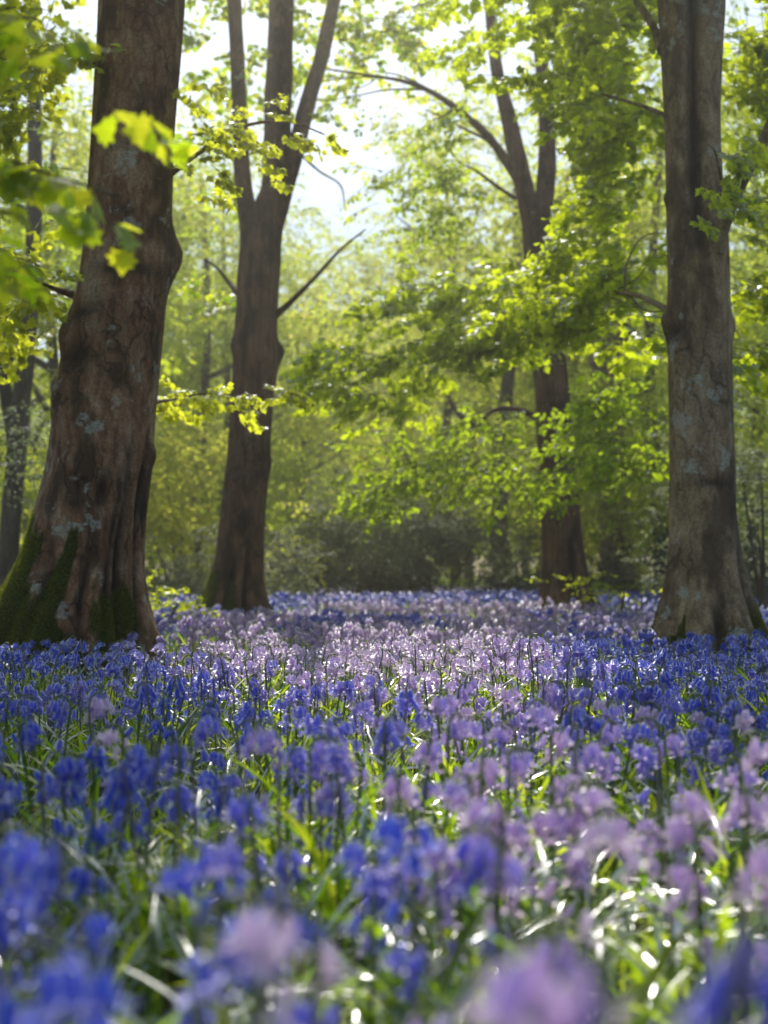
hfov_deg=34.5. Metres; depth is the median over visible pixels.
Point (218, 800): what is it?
bluebell
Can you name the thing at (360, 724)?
bluebell
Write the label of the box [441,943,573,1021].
bluebell
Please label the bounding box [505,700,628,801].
bluebell
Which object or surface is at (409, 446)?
woodland tree
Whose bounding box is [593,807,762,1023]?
bluebell
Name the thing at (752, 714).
bluebell
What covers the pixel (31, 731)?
bluebell
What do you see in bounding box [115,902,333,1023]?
bluebell
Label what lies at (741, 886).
bluebell
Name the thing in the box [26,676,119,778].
bluebell
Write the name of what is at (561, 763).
bluebell
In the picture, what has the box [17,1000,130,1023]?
bluebell
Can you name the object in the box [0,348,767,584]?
woodland
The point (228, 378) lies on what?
woodland tree
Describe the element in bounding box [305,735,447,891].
bluebell
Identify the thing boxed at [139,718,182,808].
bluebell
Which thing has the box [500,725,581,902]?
bluebell
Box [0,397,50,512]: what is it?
bush
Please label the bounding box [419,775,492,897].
bluebell
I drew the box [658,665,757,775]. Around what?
bluebell
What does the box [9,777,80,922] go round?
bluebell
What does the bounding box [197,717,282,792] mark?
bluebell
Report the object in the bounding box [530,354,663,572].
woodland tree
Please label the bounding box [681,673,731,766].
bluebell
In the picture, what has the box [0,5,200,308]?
maple tree
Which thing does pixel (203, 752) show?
bluebell
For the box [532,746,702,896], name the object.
bluebell
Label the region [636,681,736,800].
bluebell
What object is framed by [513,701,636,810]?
bluebell
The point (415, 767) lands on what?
bluebell
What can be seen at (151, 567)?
woodland tree
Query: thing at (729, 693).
bluebell
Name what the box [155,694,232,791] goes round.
bluebell
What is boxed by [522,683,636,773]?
bluebell
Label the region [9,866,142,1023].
bluebell
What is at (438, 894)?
bluebell
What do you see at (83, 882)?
bluebell
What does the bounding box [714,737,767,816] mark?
bluebell
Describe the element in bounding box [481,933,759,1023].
bluebell
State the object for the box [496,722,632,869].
bluebell
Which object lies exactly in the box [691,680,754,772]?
bluebell
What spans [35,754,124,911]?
bluebell
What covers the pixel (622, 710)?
bluebell
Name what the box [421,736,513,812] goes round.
bluebell
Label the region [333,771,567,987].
bluebell
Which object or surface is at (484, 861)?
bluebell
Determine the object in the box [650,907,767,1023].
bluebell
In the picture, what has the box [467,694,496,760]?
bluebell
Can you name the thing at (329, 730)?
bluebell
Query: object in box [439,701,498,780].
bluebell
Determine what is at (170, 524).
bush
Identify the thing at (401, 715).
bluebell
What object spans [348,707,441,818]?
bluebell
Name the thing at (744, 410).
woodland tree
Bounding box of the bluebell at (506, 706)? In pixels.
[461,703,555,791]
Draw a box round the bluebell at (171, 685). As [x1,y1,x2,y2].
[93,674,223,774]
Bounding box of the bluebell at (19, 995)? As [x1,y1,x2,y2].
[3,841,48,1010]
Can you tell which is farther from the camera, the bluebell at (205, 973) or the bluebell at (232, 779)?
the bluebell at (232, 779)
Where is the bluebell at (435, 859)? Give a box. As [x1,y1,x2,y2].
[269,827,481,1023]
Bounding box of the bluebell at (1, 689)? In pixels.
[0,685,7,722]
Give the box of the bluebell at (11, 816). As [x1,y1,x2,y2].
[1,810,78,839]
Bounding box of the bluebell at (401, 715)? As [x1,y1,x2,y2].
[356,702,465,786]
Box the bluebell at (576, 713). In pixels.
[499,703,635,844]
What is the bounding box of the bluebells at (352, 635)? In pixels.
[0,583,767,1023]
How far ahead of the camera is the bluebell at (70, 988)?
0.88 m
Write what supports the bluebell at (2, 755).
on the ground at (168, 1001)
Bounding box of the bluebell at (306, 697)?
[289,685,322,780]
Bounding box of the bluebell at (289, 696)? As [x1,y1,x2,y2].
[239,690,311,788]
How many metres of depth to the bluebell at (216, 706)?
3.85 m
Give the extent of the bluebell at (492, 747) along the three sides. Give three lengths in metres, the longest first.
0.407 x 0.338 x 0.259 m
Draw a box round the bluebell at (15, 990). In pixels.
[13,961,58,1023]
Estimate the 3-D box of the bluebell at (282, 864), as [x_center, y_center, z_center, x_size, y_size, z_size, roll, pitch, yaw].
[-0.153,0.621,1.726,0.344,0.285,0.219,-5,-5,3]
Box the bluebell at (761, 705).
[726,702,767,784]
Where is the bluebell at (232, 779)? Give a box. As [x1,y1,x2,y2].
[206,767,283,853]
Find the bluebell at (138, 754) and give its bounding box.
[33,736,159,986]
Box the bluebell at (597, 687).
[581,674,637,784]
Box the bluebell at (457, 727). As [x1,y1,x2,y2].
[358,711,528,843]
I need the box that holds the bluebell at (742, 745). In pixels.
[727,724,759,767]
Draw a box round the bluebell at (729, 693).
[717,690,760,770]
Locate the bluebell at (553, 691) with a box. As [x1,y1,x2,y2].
[486,679,561,785]
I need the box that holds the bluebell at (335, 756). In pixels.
[242,735,410,958]
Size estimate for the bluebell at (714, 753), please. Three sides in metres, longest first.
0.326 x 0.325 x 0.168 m
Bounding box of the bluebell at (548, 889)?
[425,801,593,960]
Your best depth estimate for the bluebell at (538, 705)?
3.38 m
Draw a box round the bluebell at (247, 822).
[225,785,263,916]
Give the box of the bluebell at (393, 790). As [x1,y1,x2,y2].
[334,767,445,964]
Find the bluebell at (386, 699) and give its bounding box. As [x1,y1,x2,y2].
[346,690,428,787]
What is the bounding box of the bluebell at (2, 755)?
[0,751,82,845]
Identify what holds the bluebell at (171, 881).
on the ground at (168, 1001)
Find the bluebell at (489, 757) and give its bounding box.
[457,725,498,805]
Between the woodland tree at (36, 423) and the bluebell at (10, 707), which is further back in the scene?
the woodland tree at (36, 423)
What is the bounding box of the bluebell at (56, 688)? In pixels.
[0,679,70,774]
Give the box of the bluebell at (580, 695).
[537,683,621,778]
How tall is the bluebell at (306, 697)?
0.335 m
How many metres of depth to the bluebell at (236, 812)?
1.83 m
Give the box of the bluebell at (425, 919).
[377,819,512,1023]
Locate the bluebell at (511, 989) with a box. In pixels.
[453,917,636,1023]
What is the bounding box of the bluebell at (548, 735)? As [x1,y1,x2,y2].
[519,718,558,813]
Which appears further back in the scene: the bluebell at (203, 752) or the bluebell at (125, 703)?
the bluebell at (125, 703)
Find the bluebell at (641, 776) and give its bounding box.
[634,762,672,875]
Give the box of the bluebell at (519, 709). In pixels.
[510,702,547,759]
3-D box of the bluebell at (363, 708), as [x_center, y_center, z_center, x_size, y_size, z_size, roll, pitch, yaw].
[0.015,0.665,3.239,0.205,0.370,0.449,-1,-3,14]
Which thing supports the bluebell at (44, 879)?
on the ground at (168, 1001)
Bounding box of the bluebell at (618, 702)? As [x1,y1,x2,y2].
[558,683,632,796]
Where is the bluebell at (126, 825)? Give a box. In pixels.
[41,757,157,884]
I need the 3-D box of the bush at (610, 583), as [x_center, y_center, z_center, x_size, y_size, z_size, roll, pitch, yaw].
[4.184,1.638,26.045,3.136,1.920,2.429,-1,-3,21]
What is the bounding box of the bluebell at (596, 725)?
[559,714,627,817]
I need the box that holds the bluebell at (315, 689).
[286,682,358,740]
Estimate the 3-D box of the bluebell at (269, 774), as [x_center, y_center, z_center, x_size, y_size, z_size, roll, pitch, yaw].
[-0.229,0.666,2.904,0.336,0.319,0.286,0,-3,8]
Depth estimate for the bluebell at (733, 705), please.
3.12 m
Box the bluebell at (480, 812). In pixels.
[348,788,675,1023]
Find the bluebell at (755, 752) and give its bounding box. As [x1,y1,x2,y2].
[712,729,767,938]
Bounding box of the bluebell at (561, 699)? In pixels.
[540,684,621,782]
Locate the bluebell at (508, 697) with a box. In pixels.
[461,682,568,807]
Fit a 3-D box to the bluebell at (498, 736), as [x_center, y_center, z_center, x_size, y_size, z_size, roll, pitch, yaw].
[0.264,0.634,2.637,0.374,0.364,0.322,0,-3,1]
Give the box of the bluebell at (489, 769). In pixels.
[410,749,506,963]
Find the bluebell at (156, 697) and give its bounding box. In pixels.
[74,680,207,813]
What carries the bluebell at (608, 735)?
on the ground at (168, 1001)
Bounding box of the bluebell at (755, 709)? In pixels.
[731,695,767,742]
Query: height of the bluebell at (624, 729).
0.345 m
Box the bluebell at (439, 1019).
[407,1001,469,1023]
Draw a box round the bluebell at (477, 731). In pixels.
[397,715,491,809]
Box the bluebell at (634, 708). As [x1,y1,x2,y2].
[590,687,698,805]
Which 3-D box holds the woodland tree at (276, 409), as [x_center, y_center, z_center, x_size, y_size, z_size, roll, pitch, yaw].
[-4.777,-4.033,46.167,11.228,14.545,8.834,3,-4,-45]
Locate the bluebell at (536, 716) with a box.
[497,698,622,857]
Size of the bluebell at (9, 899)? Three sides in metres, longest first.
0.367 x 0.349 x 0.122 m
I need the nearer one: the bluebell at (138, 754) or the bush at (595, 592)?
the bluebell at (138, 754)
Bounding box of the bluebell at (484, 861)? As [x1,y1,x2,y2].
[357,824,678,1023]
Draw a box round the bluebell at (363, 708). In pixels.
[348,695,382,813]
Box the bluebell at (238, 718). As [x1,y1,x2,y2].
[181,708,247,794]
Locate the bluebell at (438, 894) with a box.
[362,862,475,1023]
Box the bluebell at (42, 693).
[29,685,76,781]
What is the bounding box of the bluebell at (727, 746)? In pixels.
[669,735,742,878]
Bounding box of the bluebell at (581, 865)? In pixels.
[452,839,626,1021]
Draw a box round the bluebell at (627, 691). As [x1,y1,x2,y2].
[589,684,642,779]
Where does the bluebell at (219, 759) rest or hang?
on the ground at (168, 1001)
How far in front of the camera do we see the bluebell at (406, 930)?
1.62 m
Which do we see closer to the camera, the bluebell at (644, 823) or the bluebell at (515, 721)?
the bluebell at (644, 823)
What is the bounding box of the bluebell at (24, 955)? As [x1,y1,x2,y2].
[0,916,138,1022]
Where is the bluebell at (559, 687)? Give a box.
[534,681,570,771]
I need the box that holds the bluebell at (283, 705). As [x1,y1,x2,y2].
[242,694,309,782]
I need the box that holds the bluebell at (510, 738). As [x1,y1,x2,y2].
[453,721,544,816]
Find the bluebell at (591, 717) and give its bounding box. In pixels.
[523,712,593,773]
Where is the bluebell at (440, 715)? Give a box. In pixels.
[409,691,541,828]
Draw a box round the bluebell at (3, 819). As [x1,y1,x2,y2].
[0,792,67,915]
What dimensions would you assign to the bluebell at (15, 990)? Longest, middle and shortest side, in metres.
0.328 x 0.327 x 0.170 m
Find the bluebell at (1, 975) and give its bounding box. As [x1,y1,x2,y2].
[0,971,4,983]
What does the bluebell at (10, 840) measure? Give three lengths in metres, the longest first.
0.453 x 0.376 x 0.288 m
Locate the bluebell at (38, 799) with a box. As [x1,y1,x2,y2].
[31,777,140,908]
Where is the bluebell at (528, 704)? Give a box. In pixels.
[492,694,553,789]
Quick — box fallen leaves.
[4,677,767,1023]
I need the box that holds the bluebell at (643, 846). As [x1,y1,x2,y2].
[595,830,752,1022]
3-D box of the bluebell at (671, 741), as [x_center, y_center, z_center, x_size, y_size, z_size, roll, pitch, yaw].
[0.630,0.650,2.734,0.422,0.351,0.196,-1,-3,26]
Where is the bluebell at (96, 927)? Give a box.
[58,904,244,1023]
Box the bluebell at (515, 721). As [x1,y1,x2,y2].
[442,711,546,806]
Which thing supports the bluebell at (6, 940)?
on the ground at (168, 1001)
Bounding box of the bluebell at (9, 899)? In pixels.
[0,876,41,1018]
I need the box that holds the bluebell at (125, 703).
[103,693,160,806]
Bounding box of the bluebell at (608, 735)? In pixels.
[540,719,639,818]
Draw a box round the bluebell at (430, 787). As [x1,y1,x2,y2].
[340,778,457,885]
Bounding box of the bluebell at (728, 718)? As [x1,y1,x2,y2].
[685,699,767,800]
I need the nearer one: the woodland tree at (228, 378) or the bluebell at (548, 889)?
the bluebell at (548, 889)
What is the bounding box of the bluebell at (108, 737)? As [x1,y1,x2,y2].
[17,723,131,884]
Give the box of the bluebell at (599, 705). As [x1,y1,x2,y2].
[542,694,688,789]
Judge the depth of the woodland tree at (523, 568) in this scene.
65.90 m
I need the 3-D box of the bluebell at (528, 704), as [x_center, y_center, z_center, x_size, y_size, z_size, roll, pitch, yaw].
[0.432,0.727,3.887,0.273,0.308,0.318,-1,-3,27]
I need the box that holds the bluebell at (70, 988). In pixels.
[0,930,140,1023]
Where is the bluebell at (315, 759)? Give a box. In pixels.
[228,734,398,947]
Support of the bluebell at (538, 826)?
on the ground at (168, 1001)
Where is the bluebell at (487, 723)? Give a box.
[478,717,498,782]
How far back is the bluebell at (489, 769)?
1.99 m
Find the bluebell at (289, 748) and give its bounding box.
[223,741,354,864]
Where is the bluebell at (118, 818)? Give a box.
[25,760,193,961]
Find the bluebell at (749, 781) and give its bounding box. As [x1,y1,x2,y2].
[687,767,765,911]
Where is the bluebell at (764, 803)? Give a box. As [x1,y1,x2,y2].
[707,786,767,944]
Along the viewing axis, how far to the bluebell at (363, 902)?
1.61 m
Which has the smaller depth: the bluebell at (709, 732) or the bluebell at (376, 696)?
the bluebell at (709, 732)
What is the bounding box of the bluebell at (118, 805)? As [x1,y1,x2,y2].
[68,790,193,923]
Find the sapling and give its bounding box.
[146,567,219,644]
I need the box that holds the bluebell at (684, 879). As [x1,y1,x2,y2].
[635,857,757,1023]
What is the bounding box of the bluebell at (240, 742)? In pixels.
[229,719,321,854]
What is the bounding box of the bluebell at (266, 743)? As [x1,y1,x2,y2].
[141,719,383,973]
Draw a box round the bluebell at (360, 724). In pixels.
[349,715,399,801]
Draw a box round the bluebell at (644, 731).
[582,716,664,852]
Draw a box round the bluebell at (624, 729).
[585,718,656,821]
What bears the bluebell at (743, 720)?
on the ground at (168, 1001)
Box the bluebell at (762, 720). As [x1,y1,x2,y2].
[753,708,767,801]
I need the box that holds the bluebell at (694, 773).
[656,757,751,870]
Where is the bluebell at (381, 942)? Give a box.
[348,862,489,1023]
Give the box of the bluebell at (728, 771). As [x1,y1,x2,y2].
[624,756,759,911]
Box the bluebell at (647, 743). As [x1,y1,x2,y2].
[644,682,690,777]
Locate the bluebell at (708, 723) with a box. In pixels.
[656,711,723,796]
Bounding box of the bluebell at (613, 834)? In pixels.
[476,803,730,1023]
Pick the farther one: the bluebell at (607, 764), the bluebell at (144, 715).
the bluebell at (144, 715)
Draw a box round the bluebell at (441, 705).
[409,687,526,842]
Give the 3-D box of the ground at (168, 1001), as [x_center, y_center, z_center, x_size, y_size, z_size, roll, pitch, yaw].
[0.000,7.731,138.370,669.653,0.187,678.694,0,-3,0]
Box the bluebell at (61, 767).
[0,749,178,949]
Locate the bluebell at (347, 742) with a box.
[335,720,381,839]
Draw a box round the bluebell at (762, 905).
[742,877,767,1023]
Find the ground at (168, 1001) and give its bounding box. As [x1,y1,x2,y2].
[0,577,767,1023]
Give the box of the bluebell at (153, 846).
[74,746,172,868]
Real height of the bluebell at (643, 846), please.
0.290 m
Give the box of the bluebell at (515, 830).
[423,810,657,1001]
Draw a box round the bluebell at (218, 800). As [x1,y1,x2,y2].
[155,785,308,951]
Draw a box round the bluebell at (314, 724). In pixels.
[196,707,381,884]
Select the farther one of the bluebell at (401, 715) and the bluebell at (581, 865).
the bluebell at (401, 715)
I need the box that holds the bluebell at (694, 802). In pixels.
[517,780,720,1015]
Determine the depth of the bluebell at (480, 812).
1.62 m
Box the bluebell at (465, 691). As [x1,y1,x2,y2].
[452,681,507,777]
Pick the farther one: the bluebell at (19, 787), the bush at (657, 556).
the bush at (657, 556)
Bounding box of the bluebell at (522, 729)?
[513,709,548,790]
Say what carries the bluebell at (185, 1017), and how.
on the ground at (168, 1001)
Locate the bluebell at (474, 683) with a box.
[404,673,513,768]
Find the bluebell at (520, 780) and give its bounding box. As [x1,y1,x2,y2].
[470,747,569,899]
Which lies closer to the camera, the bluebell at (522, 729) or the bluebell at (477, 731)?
the bluebell at (477, 731)
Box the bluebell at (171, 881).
[20,849,232,1023]
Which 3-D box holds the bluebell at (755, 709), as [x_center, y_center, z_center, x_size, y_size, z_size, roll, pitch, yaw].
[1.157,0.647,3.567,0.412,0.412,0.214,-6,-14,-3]
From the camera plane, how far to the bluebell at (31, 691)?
3.76 m
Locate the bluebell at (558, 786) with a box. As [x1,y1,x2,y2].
[439,767,661,923]
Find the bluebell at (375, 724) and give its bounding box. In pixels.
[367,711,386,801]
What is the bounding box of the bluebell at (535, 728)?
[497,710,591,806]
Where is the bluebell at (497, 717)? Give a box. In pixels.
[482,706,562,812]
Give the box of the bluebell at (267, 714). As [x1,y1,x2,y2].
[251,706,309,798]
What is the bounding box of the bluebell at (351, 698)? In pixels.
[281,677,414,745]
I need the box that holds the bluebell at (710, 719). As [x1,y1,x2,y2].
[685,704,720,769]
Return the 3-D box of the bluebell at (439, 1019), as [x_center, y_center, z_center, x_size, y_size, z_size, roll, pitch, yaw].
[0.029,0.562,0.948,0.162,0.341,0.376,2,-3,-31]
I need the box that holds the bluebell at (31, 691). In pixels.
[4,681,104,792]
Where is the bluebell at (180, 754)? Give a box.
[67,736,244,956]
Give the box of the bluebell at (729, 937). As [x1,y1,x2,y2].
[608,901,731,940]
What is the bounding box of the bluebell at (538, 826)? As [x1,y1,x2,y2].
[521,799,635,949]
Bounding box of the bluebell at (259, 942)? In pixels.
[218,888,358,1023]
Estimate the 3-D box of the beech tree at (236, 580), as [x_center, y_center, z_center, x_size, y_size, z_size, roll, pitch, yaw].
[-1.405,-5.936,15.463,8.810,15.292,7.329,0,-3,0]
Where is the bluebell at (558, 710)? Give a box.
[538,695,563,775]
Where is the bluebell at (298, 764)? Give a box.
[248,745,417,863]
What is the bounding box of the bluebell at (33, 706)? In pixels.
[12,696,44,821]
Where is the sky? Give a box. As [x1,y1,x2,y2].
[0,0,767,576]
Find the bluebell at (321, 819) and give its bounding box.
[185,735,358,918]
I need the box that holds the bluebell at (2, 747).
[0,725,81,835]
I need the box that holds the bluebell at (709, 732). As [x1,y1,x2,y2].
[661,720,719,790]
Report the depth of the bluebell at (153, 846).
2.62 m
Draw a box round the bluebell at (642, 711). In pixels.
[622,701,730,813]
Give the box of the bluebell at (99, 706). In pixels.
[26,691,158,838]
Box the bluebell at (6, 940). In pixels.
[0,909,155,1023]
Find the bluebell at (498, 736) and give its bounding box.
[430,721,567,857]
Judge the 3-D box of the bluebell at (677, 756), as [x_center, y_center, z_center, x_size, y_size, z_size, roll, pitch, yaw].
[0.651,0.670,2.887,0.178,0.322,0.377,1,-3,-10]
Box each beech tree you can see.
[0,0,340,588]
[0,0,349,688]
[174,0,436,619]
[273,0,767,670]
[292,0,765,616]
[371,9,767,591]
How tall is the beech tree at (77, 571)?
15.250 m
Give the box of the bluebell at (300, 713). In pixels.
[226,701,330,809]
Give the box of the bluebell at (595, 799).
[424,778,735,992]
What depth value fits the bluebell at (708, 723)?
3.19 m
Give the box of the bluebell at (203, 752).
[150,702,235,853]
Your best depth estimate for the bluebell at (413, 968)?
1.27 m
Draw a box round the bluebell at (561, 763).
[541,716,646,779]
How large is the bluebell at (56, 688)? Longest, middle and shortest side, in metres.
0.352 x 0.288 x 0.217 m
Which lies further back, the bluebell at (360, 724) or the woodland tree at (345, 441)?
the woodland tree at (345, 441)
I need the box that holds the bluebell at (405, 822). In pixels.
[366,811,434,943]
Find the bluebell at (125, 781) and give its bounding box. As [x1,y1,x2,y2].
[47,759,225,982]
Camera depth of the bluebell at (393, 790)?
2.04 m
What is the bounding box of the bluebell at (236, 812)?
[172,788,418,994]
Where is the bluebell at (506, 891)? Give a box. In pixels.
[346,844,529,1023]
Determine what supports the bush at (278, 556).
on the ground at (168, 1001)
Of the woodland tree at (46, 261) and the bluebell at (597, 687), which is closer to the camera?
the bluebell at (597, 687)
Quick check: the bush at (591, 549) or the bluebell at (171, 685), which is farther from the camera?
the bush at (591, 549)
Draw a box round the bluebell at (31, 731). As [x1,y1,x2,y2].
[12,715,138,841]
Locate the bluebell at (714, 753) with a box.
[702,736,760,868]
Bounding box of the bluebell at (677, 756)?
[627,728,701,822]
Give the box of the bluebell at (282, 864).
[166,843,359,1000]
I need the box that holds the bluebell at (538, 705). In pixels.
[470,697,587,803]
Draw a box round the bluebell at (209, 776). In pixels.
[155,765,244,884]
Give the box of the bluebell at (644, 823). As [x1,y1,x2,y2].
[618,813,727,961]
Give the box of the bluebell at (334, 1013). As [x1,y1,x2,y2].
[291,988,347,1023]
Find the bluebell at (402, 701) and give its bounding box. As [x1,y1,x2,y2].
[354,684,438,814]
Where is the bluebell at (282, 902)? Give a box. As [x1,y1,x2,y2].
[231,877,303,1023]
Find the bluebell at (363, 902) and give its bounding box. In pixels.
[278,864,396,1023]
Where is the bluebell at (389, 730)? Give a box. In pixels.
[300,714,470,861]
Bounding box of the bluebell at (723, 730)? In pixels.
[669,719,739,850]
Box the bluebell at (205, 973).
[176,890,279,1023]
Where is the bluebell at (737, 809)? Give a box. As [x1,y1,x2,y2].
[592,784,767,1023]
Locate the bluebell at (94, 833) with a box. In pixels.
[49,813,234,1014]
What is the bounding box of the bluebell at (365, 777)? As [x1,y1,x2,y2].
[268,751,446,936]
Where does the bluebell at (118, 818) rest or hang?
on the ground at (168, 1001)
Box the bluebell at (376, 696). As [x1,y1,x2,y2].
[359,684,422,802]
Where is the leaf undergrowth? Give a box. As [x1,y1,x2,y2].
[4,755,767,1023]
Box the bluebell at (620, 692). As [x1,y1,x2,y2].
[609,681,638,813]
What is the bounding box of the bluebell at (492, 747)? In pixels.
[469,716,554,806]
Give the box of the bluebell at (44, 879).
[0,825,310,1023]
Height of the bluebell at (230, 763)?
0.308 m
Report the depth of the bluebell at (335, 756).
2.14 m
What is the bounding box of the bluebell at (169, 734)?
[152,725,199,819]
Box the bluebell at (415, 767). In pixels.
[402,689,481,775]
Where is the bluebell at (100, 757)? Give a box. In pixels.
[12,739,135,867]
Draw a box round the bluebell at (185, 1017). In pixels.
[171,996,220,1023]
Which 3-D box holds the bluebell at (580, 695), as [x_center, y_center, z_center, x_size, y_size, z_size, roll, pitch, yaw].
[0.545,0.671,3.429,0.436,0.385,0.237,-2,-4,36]
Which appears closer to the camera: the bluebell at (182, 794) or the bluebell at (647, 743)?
the bluebell at (182, 794)
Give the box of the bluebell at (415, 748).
[354,700,424,774]
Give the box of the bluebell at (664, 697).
[633,683,675,802]
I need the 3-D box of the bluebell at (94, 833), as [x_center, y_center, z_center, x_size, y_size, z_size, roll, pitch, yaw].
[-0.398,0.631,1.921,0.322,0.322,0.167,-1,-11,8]
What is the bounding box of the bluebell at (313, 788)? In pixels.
[312,725,358,792]
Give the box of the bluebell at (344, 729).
[280,716,381,859]
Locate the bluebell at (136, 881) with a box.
[82,749,224,894]
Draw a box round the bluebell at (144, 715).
[82,681,168,752]
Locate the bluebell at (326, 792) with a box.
[256,774,377,963]
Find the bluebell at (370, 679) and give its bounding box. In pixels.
[314,670,440,779]
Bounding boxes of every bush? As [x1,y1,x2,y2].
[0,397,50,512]
[20,376,357,594]
[145,520,336,598]
[180,435,418,586]
[272,518,392,587]
[278,461,540,594]
[278,511,455,594]
[431,566,526,589]
[468,562,540,591]
[475,506,596,586]
[504,547,654,592]
[505,433,767,590]
[522,571,662,622]
[590,577,661,594]
[609,385,767,624]
[638,484,767,599]
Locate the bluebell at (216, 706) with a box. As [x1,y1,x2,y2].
[186,696,277,792]
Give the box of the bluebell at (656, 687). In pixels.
[615,679,706,790]
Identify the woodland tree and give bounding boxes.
[0,30,231,553]
[0,44,217,480]
[0,125,189,550]
[0,332,50,526]
[20,176,274,554]
[30,83,364,585]
[30,334,178,468]
[58,139,370,561]
[145,327,307,561]
[145,356,223,587]
[147,252,298,580]
[155,212,374,557]
[186,261,397,566]
[205,266,389,580]
[267,266,442,568]
[271,287,476,559]
[273,42,738,588]
[273,340,400,500]
[276,195,499,542]
[312,148,537,587]
[333,320,487,580]
[378,106,666,552]
[385,263,539,585]
[428,143,767,585]
[443,211,636,576]
[462,394,588,585]
[476,42,767,592]
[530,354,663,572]
[575,188,767,557]
[585,5,767,504]
[586,28,767,589]
[734,340,767,561]
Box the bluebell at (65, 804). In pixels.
[49,780,165,932]
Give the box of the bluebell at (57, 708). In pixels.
[17,695,119,836]
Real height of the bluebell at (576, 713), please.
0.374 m
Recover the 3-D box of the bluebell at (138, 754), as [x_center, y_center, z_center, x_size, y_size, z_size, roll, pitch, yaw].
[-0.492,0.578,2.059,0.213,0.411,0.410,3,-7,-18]
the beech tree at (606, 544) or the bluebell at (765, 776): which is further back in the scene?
the beech tree at (606, 544)
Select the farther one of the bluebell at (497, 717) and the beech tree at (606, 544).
the beech tree at (606, 544)
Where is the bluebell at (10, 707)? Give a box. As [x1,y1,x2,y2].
[0,696,29,783]
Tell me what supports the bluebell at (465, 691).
on the ground at (168, 1001)
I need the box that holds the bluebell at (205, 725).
[177,709,291,906]
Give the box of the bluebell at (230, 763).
[188,697,241,787]
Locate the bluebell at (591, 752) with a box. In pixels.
[492,735,671,919]
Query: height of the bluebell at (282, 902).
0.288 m
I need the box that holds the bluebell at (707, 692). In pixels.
[662,681,767,791]
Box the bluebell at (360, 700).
[348,689,413,784]
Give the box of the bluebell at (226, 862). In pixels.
[121,827,298,1023]
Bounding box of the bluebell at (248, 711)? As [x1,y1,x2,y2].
[168,697,294,802]
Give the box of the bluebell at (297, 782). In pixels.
[254,764,352,860]
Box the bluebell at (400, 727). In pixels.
[307,713,452,851]
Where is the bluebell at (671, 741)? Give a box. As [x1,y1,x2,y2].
[569,730,761,893]
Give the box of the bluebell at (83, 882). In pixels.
[28,860,191,1016]
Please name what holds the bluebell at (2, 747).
on the ground at (168, 1001)
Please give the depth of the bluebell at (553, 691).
3.71 m
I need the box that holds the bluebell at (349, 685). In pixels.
[268,675,379,781]
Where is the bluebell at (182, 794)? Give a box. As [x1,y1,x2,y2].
[120,777,211,975]
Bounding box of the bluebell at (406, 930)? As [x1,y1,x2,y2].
[328,851,433,1023]
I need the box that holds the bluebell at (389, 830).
[364,802,560,1023]
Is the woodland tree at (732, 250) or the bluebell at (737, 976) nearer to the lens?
the bluebell at (737, 976)
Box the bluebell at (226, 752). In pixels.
[170,698,233,788]
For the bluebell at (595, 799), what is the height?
0.389 m
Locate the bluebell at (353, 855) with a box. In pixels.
[332,830,484,1023]
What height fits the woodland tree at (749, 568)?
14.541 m
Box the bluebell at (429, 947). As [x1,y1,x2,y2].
[332,848,457,1023]
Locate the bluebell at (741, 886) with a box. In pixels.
[718,829,767,1023]
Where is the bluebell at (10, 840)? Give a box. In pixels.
[0,822,45,935]
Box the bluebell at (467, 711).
[443,702,498,803]
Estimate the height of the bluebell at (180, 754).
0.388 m
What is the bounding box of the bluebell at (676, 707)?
[653,695,745,810]
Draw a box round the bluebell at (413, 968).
[373,934,464,1023]
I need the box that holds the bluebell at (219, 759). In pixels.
[190,747,236,833]
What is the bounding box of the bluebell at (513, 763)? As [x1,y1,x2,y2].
[455,744,566,930]
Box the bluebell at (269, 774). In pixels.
[239,727,305,861]
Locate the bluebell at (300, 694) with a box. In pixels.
[235,686,310,786]
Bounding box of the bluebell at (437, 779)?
[434,715,478,808]
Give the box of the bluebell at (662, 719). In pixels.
[625,706,746,814]
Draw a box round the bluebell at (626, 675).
[587,665,648,778]
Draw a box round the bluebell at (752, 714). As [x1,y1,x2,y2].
[740,708,767,778]
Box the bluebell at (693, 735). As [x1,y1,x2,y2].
[631,722,723,844]
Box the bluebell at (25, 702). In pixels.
[3,694,63,814]
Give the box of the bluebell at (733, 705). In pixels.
[701,695,760,805]
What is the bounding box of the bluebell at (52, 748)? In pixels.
[3,686,107,824]
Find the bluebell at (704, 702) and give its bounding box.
[662,693,760,779]
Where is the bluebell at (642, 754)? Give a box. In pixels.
[619,738,709,893]
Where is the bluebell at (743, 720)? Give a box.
[693,704,754,853]
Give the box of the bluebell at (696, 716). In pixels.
[662,707,762,806]
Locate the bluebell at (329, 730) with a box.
[257,713,445,889]
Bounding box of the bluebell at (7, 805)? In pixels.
[0,764,117,956]
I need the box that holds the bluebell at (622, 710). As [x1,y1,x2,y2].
[542,701,642,802]
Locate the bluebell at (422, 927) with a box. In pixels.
[323,819,484,985]
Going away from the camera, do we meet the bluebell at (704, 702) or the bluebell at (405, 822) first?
the bluebell at (405, 822)
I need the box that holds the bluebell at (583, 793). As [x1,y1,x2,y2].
[502,779,616,945]
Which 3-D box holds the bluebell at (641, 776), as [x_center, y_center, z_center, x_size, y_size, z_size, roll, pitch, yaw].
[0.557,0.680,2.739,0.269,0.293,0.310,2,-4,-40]
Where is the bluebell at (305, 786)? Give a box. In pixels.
[281,746,322,843]
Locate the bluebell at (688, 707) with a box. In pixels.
[628,694,710,778]
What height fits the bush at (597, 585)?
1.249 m
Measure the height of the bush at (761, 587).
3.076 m

